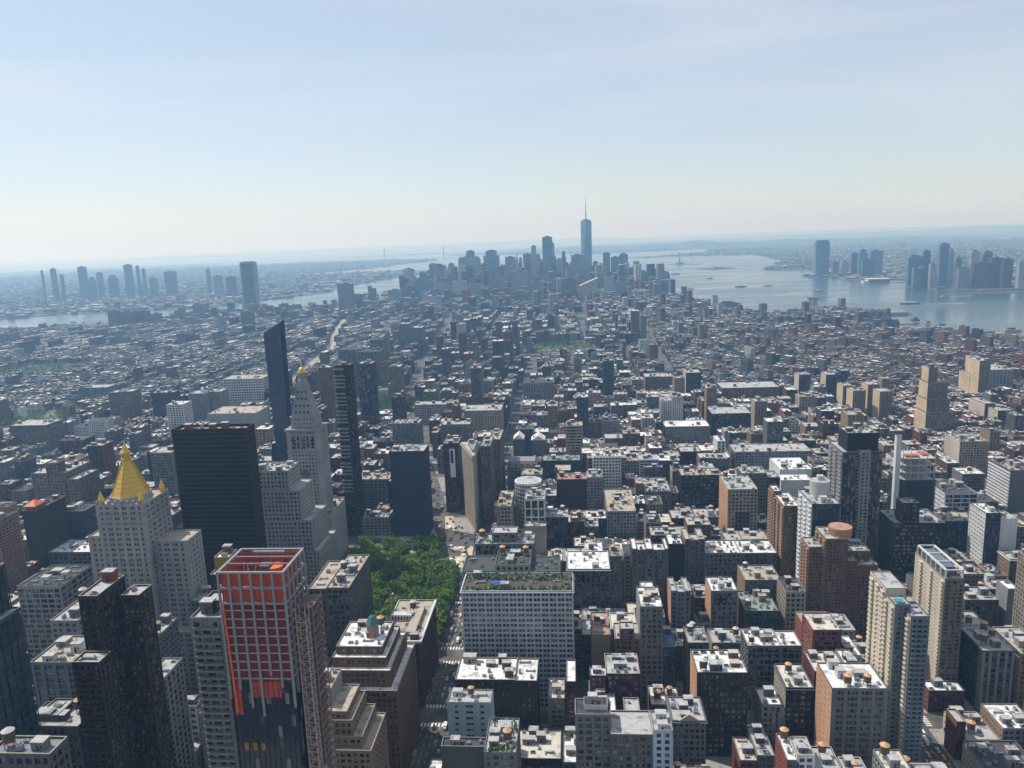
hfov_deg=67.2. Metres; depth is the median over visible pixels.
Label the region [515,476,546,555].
round front building
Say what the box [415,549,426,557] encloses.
tree
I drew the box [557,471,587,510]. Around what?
loft building
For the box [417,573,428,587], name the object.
tree
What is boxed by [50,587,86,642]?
loft building
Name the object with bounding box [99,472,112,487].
tall building
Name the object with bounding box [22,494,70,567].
brick building
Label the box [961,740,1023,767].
row building
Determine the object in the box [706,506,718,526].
row building
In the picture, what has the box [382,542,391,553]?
tree
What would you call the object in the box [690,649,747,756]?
loft building
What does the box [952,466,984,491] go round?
loft building
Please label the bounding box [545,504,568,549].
office building
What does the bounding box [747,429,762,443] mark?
loft building
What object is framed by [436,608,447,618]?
tree
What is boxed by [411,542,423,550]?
tree
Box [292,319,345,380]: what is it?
avenue
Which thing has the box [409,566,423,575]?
tree
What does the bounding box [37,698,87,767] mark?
rooftop building
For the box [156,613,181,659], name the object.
loft building
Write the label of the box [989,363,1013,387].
office building
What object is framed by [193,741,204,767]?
loft building
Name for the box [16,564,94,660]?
office building
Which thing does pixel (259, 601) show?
construction tower
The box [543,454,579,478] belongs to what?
loft building
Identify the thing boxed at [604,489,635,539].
loft building
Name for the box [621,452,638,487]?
tall building
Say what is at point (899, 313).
pier
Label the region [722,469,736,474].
tall building
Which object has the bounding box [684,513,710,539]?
loft building
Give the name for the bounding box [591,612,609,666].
side building
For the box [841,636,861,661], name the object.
loft building
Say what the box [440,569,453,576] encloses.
tree
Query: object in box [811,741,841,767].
brick building
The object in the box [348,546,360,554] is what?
tree
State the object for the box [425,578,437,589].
tree
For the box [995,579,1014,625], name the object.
blank building
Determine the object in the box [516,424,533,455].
loft building
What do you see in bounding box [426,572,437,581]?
tree
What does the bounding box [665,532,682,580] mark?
loft building
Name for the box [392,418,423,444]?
loft building
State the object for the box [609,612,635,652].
loft building
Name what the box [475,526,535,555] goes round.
office building
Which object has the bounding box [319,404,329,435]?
tall building
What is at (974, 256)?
skyscraper
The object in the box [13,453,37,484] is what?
tall building
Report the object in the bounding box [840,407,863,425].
tall building
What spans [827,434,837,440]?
loft building
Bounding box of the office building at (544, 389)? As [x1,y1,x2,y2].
[523,378,554,400]
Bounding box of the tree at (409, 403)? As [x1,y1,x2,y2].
[406,401,413,406]
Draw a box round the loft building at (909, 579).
[906,573,913,588]
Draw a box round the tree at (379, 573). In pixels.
[373,570,384,580]
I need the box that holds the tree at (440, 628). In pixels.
[437,624,443,634]
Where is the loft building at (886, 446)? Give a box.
[878,436,893,458]
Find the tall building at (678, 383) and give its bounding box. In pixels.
[672,372,684,392]
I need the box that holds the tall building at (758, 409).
[751,396,766,427]
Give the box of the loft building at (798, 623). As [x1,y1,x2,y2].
[795,611,825,642]
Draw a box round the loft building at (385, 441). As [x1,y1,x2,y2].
[373,433,392,447]
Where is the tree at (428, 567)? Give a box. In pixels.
[425,563,439,572]
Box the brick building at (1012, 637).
[992,626,1023,709]
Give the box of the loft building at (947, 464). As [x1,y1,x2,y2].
[938,456,959,478]
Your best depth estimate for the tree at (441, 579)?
741.64 m
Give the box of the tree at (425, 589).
[421,587,430,595]
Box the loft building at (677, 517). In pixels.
[669,508,693,525]
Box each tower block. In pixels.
[107,309,120,324]
[108,335,130,345]
[119,310,136,324]
[135,309,150,323]
[138,339,155,344]
[150,312,162,323]
[153,358,180,364]
[161,340,176,344]
[176,332,190,344]
[190,333,199,340]
[192,302,204,314]
[218,316,227,331]
[240,310,255,325]
[388,289,402,302]
[428,294,440,304]
[615,281,628,290]
[644,308,651,314]
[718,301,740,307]
[811,317,842,324]
[831,261,838,273]
[840,260,848,272]
[871,317,899,328]
[911,317,919,321]
[984,331,1002,335]
[1000,327,1021,332]
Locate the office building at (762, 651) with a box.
[740,627,801,710]
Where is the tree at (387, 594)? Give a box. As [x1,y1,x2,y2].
[380,587,391,597]
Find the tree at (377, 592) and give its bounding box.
[372,588,386,599]
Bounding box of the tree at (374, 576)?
[371,573,378,582]
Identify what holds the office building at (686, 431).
on the ground at (428, 737)
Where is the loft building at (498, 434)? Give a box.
[491,428,505,501]
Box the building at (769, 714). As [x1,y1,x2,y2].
[754,685,785,753]
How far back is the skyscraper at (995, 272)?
3825.46 m
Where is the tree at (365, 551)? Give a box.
[358,548,373,555]
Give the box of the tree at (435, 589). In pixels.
[429,585,441,593]
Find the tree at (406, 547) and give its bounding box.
[398,542,410,554]
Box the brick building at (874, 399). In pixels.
[836,381,892,421]
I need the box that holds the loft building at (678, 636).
[672,629,682,680]
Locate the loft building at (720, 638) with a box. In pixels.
[707,626,739,650]
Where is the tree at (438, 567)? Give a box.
[432,563,447,574]
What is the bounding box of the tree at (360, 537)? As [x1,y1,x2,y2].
[357,535,368,543]
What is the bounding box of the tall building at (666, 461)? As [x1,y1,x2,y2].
[657,453,679,485]
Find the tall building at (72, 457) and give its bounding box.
[64,452,88,460]
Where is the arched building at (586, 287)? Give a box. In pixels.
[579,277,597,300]
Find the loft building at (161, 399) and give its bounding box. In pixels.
[151,388,180,417]
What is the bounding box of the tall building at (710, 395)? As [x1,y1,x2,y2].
[704,383,716,419]
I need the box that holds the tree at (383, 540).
[380,537,390,544]
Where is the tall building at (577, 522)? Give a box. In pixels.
[570,510,583,547]
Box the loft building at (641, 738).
[610,709,672,767]
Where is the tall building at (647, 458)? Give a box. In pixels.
[638,453,658,476]
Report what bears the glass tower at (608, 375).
on the ground at (428, 737)
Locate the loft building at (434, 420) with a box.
[429,414,440,444]
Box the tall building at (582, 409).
[576,392,588,438]
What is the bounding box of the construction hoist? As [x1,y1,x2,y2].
[294,592,336,767]
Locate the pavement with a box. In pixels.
[0,404,979,767]
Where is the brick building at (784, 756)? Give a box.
[775,726,798,767]
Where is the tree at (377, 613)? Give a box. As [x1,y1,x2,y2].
[374,610,384,616]
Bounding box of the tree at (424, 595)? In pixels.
[419,591,434,599]
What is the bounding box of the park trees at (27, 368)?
[0,319,851,424]
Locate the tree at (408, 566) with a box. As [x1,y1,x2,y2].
[402,562,418,572]
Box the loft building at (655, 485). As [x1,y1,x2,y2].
[641,476,670,512]
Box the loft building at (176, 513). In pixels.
[171,505,181,528]
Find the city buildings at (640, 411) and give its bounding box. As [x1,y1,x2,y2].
[0,359,1023,767]
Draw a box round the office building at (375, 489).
[362,468,390,509]
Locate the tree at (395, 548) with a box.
[389,546,399,552]
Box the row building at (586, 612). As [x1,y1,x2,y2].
[582,606,600,618]
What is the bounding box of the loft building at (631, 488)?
[619,485,635,494]
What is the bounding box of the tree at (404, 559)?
[395,556,407,563]
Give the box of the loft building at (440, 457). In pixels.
[437,445,443,473]
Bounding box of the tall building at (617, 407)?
[610,401,623,418]
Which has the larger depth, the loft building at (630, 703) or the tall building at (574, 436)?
the tall building at (574, 436)
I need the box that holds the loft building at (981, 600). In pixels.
[963,581,998,627]
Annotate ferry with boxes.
[900,301,919,303]
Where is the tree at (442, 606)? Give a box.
[435,601,446,611]
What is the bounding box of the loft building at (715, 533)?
[711,525,721,539]
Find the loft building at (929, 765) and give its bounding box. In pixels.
[903,755,946,767]
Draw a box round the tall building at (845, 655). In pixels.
[835,649,857,661]
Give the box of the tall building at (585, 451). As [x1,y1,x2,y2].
[582,444,600,472]
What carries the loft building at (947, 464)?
on the ground at (428, 737)
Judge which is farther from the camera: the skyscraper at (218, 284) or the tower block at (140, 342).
the skyscraper at (218, 284)
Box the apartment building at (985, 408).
[968,397,1012,428]
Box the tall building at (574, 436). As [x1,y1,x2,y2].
[565,419,582,472]
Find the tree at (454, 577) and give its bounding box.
[444,572,457,581]
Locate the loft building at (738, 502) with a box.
[719,470,757,529]
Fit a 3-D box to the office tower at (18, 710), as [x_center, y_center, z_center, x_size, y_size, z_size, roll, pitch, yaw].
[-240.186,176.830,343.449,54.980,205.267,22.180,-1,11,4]
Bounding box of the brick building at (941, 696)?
[924,677,964,712]
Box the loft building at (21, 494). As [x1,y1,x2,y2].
[10,483,34,503]
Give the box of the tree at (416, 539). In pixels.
[410,535,424,545]
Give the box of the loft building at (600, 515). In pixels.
[585,510,605,537]
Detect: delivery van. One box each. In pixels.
[443,721,446,730]
[922,735,929,745]
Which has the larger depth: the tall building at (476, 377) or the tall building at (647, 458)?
the tall building at (476, 377)
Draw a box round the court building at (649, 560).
[630,538,668,625]
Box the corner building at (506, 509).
[497,491,515,525]
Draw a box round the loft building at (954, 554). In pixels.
[943,548,969,563]
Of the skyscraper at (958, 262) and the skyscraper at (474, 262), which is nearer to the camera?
the skyscraper at (958, 262)
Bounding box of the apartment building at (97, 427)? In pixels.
[74,417,113,441]
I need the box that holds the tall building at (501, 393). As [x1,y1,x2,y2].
[493,390,509,419]
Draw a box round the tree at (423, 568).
[417,565,426,578]
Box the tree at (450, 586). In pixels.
[441,583,454,591]
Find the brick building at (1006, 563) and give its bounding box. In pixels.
[996,550,1017,584]
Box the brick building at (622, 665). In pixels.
[604,621,640,709]
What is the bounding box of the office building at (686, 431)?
[662,420,709,443]
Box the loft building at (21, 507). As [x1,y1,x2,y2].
[18,501,28,515]
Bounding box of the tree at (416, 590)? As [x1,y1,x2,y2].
[408,586,422,596]
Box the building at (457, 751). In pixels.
[441,735,485,767]
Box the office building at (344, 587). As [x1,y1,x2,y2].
[308,554,373,662]
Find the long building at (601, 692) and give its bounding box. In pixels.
[589,680,615,709]
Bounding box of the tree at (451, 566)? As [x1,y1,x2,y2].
[443,563,460,570]
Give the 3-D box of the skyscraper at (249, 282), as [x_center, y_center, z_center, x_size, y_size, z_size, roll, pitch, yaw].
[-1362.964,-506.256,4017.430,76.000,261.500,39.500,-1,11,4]
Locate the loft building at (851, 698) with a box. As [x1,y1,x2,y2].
[813,658,887,767]
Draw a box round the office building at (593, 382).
[582,375,602,394]
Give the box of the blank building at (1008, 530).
[998,510,1017,549]
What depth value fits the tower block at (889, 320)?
2404.69 m
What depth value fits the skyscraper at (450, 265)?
4865.76 m
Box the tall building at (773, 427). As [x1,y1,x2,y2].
[763,417,783,442]
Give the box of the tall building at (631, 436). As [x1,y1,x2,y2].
[622,426,639,445]
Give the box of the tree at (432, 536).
[428,534,438,538]
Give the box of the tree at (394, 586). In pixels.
[386,579,403,597]
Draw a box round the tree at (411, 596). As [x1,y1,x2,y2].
[400,593,417,599]
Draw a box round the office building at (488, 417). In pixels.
[464,404,504,436]
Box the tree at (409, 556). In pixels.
[404,553,417,560]
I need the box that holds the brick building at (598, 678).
[566,659,607,725]
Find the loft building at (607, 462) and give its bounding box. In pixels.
[592,448,621,506]
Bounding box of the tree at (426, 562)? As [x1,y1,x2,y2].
[418,559,433,573]
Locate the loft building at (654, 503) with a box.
[644,495,662,512]
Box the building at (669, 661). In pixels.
[663,626,675,687]
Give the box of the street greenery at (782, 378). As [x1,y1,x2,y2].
[67,325,1022,428]
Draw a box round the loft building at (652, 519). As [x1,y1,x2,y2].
[643,511,661,537]
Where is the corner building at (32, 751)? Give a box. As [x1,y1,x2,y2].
[0,726,72,767]
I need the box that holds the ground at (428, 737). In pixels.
[0,293,979,767]
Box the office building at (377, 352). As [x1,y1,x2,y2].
[338,337,386,395]
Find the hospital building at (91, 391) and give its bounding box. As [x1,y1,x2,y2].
[78,384,117,398]
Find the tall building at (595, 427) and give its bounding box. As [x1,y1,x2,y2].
[589,415,601,438]
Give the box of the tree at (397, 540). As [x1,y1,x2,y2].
[393,538,403,545]
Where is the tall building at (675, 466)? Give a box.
[670,462,680,487]
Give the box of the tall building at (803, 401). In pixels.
[795,392,811,413]
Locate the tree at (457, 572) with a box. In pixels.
[450,567,461,578]
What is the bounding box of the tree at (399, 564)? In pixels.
[395,560,403,573]
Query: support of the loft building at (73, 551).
on the ground at (428, 737)
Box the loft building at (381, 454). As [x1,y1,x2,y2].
[374,447,390,471]
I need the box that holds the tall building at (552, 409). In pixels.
[547,400,557,428]
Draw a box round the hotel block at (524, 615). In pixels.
[460,570,574,708]
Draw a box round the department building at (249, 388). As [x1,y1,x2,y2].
[223,374,269,405]
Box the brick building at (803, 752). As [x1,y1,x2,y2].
[788,736,814,767]
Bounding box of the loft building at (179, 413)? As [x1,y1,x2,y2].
[166,400,193,436]
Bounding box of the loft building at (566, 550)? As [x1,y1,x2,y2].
[563,548,583,571]
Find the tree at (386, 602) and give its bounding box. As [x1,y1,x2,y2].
[383,596,395,605]
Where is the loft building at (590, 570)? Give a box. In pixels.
[566,549,610,609]
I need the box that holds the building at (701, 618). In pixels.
[694,611,710,634]
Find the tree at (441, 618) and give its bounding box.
[436,612,446,625]
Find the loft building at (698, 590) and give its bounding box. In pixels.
[690,584,704,612]
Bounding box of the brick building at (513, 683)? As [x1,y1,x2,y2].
[455,653,540,727]
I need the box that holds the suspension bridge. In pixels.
[351,246,466,258]
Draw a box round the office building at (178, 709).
[162,657,195,767]
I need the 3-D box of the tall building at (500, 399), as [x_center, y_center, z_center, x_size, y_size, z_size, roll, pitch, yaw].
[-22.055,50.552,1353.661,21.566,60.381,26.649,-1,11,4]
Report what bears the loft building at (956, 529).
on the ground at (428, 737)
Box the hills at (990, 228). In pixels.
[780,225,1023,236]
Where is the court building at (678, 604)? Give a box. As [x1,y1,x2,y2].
[667,576,690,628]
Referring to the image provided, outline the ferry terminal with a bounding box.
[861,278,890,283]
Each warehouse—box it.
[706,405,750,435]
[716,380,779,398]
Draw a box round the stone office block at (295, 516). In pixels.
[259,460,338,585]
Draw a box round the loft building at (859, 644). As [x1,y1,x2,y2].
[852,635,865,661]
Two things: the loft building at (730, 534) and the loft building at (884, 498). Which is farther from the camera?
the loft building at (884, 498)
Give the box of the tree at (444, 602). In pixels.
[436,597,449,608]
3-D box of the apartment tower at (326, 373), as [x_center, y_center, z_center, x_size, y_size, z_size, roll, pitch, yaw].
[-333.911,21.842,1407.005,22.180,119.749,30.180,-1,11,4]
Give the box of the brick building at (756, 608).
[737,588,778,629]
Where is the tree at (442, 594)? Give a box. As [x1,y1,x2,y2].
[433,590,449,602]
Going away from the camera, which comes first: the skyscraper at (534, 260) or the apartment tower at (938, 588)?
the apartment tower at (938, 588)
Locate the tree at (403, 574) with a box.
[399,571,414,582]
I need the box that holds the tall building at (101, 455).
[87,438,116,480]
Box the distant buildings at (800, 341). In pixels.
[0,259,1023,767]
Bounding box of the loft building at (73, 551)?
[48,536,91,564]
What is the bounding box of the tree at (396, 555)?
[388,550,402,560]
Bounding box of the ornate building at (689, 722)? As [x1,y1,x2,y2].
[666,694,707,765]
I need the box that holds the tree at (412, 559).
[402,557,417,568]
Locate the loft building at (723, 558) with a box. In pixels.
[704,535,740,586]
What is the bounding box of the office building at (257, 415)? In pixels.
[207,405,271,427]
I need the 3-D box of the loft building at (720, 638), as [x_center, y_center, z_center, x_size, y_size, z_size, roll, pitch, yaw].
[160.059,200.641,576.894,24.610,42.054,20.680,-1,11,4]
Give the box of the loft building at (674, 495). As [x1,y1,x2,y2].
[669,486,678,509]
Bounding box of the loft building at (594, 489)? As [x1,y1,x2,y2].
[586,468,603,509]
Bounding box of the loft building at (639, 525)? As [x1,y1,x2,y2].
[636,508,643,539]
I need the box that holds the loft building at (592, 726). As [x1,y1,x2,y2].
[575,692,610,767]
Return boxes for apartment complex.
[799,522,877,641]
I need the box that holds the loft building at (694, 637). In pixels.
[683,621,708,694]
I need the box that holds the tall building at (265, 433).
[255,423,274,446]
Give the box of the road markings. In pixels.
[412,409,932,762]
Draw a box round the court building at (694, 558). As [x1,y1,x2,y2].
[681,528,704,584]
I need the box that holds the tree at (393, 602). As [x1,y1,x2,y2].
[387,597,399,608]
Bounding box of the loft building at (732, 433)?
[726,426,738,452]
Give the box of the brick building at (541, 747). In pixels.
[520,726,561,767]
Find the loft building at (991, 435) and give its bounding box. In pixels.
[980,426,1000,450]
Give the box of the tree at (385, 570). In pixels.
[378,567,389,578]
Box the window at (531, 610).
[464,609,572,701]
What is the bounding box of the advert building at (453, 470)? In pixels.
[443,434,463,511]
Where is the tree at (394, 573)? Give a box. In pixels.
[388,567,400,576]
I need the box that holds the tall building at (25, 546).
[22,532,29,561]
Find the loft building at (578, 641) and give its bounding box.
[574,610,582,679]
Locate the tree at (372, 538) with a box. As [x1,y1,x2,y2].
[367,536,377,544]
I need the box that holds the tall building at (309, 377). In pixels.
[296,371,312,392]
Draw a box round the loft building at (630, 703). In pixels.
[623,697,639,709]
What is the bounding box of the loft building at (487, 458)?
[480,435,496,525]
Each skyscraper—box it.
[40,270,47,301]
[50,268,59,300]
[59,274,66,300]
[77,266,89,298]
[88,277,97,297]
[96,272,105,296]
[108,275,120,298]
[123,264,135,296]
[135,265,142,296]
[142,268,147,294]
[149,277,158,296]
[164,271,178,295]
[206,268,211,291]
[213,275,223,295]
[225,276,237,295]
[239,261,260,306]
[337,282,354,310]
[403,268,414,285]
[415,277,428,300]
[426,270,438,285]
[429,263,436,272]
[438,282,451,295]
[447,263,453,269]
[452,280,466,296]
[458,256,480,273]
[466,250,474,255]
[466,283,482,295]
[480,267,489,285]
[483,250,499,270]
[492,278,506,291]
[505,256,514,274]
[511,270,528,290]
[515,254,518,268]
[523,253,531,273]
[530,279,543,303]
[531,245,536,276]
[536,254,540,267]
[542,236,552,279]
[545,279,555,287]
[552,242,554,261]
[556,258,561,272]
[561,251,565,261]
[561,277,576,298]
[571,254,582,266]
[571,266,584,281]
[581,198,591,280]
[592,261,597,270]
[603,252,609,276]
[604,276,613,289]
[611,256,618,274]
[619,253,627,263]
[664,271,669,278]
[813,240,829,276]
[850,252,857,273]
[857,249,867,274]
[861,258,874,276]
[869,250,882,273]
[905,255,923,285]
[911,267,919,287]
[918,266,928,287]
[922,250,930,266]
[927,263,936,288]
[936,243,949,285]
[947,249,954,283]
[953,257,961,285]
[955,267,969,288]
[968,250,979,285]
[971,262,990,287]
[981,251,992,261]
[989,257,1003,287]
[999,258,1013,287]
[1015,261,1023,287]
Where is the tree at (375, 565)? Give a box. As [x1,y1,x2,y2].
[370,561,382,572]
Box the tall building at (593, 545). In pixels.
[584,541,602,550]
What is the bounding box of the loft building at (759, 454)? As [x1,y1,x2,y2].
[729,443,811,469]
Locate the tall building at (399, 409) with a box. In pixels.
[391,390,406,421]
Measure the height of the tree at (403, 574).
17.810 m
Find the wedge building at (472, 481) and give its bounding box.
[460,439,482,532]
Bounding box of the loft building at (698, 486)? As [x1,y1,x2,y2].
[677,466,721,508]
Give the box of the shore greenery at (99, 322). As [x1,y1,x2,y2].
[47,321,108,326]
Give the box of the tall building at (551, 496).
[542,484,556,507]
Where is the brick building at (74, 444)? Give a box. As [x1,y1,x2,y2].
[58,435,94,453]
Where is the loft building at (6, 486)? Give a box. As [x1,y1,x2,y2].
[0,479,21,501]
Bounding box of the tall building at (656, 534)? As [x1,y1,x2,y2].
[649,522,675,542]
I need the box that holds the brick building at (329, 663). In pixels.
[324,658,331,667]
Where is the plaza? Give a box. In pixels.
[445,516,474,571]
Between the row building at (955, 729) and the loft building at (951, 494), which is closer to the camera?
the row building at (955, 729)
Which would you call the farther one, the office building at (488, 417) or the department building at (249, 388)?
the department building at (249, 388)
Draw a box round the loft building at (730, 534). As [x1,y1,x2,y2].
[720,528,741,539]
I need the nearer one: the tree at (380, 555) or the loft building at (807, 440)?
the tree at (380, 555)
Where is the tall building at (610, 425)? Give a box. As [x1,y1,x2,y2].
[601,416,618,437]
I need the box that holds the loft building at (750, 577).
[737,561,779,603]
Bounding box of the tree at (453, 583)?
[443,578,456,587]
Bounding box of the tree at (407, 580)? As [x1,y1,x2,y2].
[399,575,413,587]
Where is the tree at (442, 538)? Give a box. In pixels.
[437,534,446,545]
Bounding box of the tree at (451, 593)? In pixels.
[444,588,455,598]
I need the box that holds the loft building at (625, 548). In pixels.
[621,544,629,602]
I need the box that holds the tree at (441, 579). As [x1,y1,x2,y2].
[437,574,448,584]
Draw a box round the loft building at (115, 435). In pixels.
[105,426,124,445]
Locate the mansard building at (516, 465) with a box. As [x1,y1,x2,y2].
[507,456,537,488]
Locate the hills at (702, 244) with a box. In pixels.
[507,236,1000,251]
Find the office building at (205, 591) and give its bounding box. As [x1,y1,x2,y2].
[190,585,211,614]
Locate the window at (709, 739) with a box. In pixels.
[706,738,731,746]
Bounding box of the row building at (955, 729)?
[944,708,965,759]
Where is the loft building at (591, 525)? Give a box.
[584,516,598,537]
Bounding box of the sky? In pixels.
[0,0,1023,262]
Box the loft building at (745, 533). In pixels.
[737,528,768,539]
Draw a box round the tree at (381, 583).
[376,580,386,589]
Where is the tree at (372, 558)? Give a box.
[370,555,377,563]
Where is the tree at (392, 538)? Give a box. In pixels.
[389,536,400,544]
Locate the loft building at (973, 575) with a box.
[954,559,983,586]
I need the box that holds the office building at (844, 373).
[836,367,849,381]
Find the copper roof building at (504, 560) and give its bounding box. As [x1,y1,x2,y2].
[461,545,560,582]
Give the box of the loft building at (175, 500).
[169,494,180,506]
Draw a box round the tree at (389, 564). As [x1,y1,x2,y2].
[384,559,396,569]
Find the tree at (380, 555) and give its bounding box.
[373,550,389,559]
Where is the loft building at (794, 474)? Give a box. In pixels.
[769,457,811,497]
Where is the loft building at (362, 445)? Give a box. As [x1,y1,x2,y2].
[359,442,367,459]
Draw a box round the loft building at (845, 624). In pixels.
[831,613,854,639]
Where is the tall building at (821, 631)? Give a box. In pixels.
[801,612,841,664]
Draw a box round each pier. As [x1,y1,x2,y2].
[891,312,911,314]
[899,326,955,330]
[942,288,1008,290]
[961,291,1023,293]
[974,288,1023,291]
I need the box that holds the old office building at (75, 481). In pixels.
[31,459,101,504]
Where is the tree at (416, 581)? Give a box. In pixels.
[410,575,422,585]
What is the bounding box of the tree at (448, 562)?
[442,559,457,565]
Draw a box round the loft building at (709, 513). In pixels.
[692,505,715,526]
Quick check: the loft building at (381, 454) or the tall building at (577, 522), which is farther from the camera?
the loft building at (381, 454)
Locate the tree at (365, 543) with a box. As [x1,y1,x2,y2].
[360,538,374,547]
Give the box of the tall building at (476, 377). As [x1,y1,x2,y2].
[470,363,483,404]
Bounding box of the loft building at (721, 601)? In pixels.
[705,576,737,628]
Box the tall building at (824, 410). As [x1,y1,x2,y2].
[816,404,833,423]
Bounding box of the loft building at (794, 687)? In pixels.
[773,662,815,745]
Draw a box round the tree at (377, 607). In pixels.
[373,601,381,610]
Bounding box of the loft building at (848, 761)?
[837,755,865,767]
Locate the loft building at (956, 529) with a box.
[933,506,968,552]
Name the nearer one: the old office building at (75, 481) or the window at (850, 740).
the window at (850, 740)
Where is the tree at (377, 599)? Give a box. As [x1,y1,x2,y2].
[373,594,382,604]
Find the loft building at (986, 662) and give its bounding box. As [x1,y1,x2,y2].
[957,610,1014,712]
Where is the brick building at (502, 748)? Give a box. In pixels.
[484,716,521,767]
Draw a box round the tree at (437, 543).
[430,539,443,549]
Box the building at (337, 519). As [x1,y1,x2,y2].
[327,498,348,560]
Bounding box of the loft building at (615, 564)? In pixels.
[608,544,622,606]
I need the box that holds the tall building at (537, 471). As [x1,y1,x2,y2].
[521,465,542,482]
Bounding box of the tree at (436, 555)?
[427,549,441,560]
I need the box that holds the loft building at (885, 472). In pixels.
[881,470,888,482]
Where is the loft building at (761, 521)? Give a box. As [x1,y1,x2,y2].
[757,513,766,529]
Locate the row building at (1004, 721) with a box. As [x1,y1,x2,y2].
[980,703,1023,749]
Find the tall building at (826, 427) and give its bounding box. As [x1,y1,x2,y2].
[817,416,837,438]
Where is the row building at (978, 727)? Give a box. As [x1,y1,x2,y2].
[942,706,999,739]
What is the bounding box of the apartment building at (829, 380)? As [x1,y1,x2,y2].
[794,371,839,402]
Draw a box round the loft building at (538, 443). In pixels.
[513,431,545,455]
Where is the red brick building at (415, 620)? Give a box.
[389,599,438,707]
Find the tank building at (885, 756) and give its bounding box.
[872,742,910,767]
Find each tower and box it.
[0,502,28,592]
[0,563,42,740]
[72,568,175,767]
[88,443,207,694]
[108,389,142,421]
[171,421,266,584]
[187,694,200,740]
[188,388,229,422]
[189,590,241,767]
[210,544,236,590]
[215,548,313,767]
[263,320,291,460]
[284,362,333,508]
[318,363,336,419]
[324,668,389,767]
[331,611,420,767]
[333,362,364,535]
[389,362,404,404]
[389,444,433,535]
[399,322,426,354]
[602,358,613,395]
[636,581,662,709]
[659,392,682,420]
[683,368,700,392]
[767,485,798,577]
[795,474,840,579]
[807,297,825,308]
[827,422,882,562]
[865,571,929,762]
[876,497,944,581]
[886,434,935,513]
[912,545,964,680]
[913,363,955,430]
[944,433,988,477]
[958,355,975,392]
[966,502,1000,566]
[968,356,990,392]
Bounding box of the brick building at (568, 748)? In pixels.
[562,726,575,767]
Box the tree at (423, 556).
[417,551,433,565]
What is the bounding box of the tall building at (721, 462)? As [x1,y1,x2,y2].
[713,448,727,471]
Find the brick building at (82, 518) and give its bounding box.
[66,501,97,538]
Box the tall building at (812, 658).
[803,649,841,745]
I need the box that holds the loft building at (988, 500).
[977,492,997,509]
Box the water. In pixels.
[0,235,1023,338]
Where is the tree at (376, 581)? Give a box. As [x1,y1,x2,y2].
[371,578,380,586]
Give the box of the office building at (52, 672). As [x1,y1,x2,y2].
[30,635,85,708]
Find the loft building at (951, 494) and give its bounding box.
[933,478,977,510]
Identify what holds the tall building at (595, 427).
on the ground at (428, 737)
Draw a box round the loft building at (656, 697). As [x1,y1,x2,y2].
[648,684,666,712]
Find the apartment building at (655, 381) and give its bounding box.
[643,373,672,390]
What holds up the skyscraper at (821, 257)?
on the land at (1005, 234)
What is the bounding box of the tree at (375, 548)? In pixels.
[370,546,380,554]
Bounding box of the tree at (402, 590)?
[396,586,409,596]
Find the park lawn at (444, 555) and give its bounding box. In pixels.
[373,544,449,618]
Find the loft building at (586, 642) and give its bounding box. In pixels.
[582,619,610,679]
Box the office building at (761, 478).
[737,464,779,516]
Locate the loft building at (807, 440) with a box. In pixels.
[794,433,815,447]
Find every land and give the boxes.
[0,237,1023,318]
[0,259,436,319]
[106,238,636,259]
[557,223,1023,288]
[628,255,674,257]
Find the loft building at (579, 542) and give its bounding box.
[574,533,594,547]
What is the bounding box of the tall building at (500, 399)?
[492,395,506,430]
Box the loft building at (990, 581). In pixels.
[984,573,996,595]
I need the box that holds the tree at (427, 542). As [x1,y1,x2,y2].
[422,538,435,548]
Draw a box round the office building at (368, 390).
[357,359,379,425]
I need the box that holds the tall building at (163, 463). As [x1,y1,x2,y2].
[151,444,179,497]
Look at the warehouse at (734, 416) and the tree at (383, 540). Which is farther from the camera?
the warehouse at (734, 416)
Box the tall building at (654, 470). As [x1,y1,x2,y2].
[643,463,662,476]
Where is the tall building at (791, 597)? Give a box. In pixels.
[776,575,805,631]
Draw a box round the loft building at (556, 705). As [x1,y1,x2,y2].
[548,678,565,729]
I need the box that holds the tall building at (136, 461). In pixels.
[120,453,141,474]
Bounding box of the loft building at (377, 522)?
[361,507,393,535]
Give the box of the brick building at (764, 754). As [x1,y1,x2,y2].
[746,723,774,767]
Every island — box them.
[668,263,691,264]
[702,267,731,269]
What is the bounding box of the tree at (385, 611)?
[380,604,393,616]
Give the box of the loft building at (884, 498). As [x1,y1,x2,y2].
[880,493,887,508]
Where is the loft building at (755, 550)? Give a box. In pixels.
[734,536,776,571]
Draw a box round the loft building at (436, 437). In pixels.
[432,427,440,457]
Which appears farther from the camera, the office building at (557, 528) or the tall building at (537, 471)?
the tall building at (537, 471)
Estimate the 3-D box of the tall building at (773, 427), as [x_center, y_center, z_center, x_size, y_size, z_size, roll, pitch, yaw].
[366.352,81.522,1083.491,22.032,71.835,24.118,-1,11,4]
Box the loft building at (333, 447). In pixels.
[329,440,339,456]
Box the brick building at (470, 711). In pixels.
[447,685,494,736]
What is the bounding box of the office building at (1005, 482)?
[985,456,1023,513]
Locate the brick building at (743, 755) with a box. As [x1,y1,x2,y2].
[732,736,757,767]
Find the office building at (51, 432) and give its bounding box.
[9,419,65,450]
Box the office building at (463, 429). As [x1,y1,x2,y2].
[441,418,472,444]
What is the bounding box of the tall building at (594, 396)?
[586,386,600,407]
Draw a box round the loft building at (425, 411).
[414,399,447,423]
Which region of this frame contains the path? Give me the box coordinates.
[381,546,442,610]

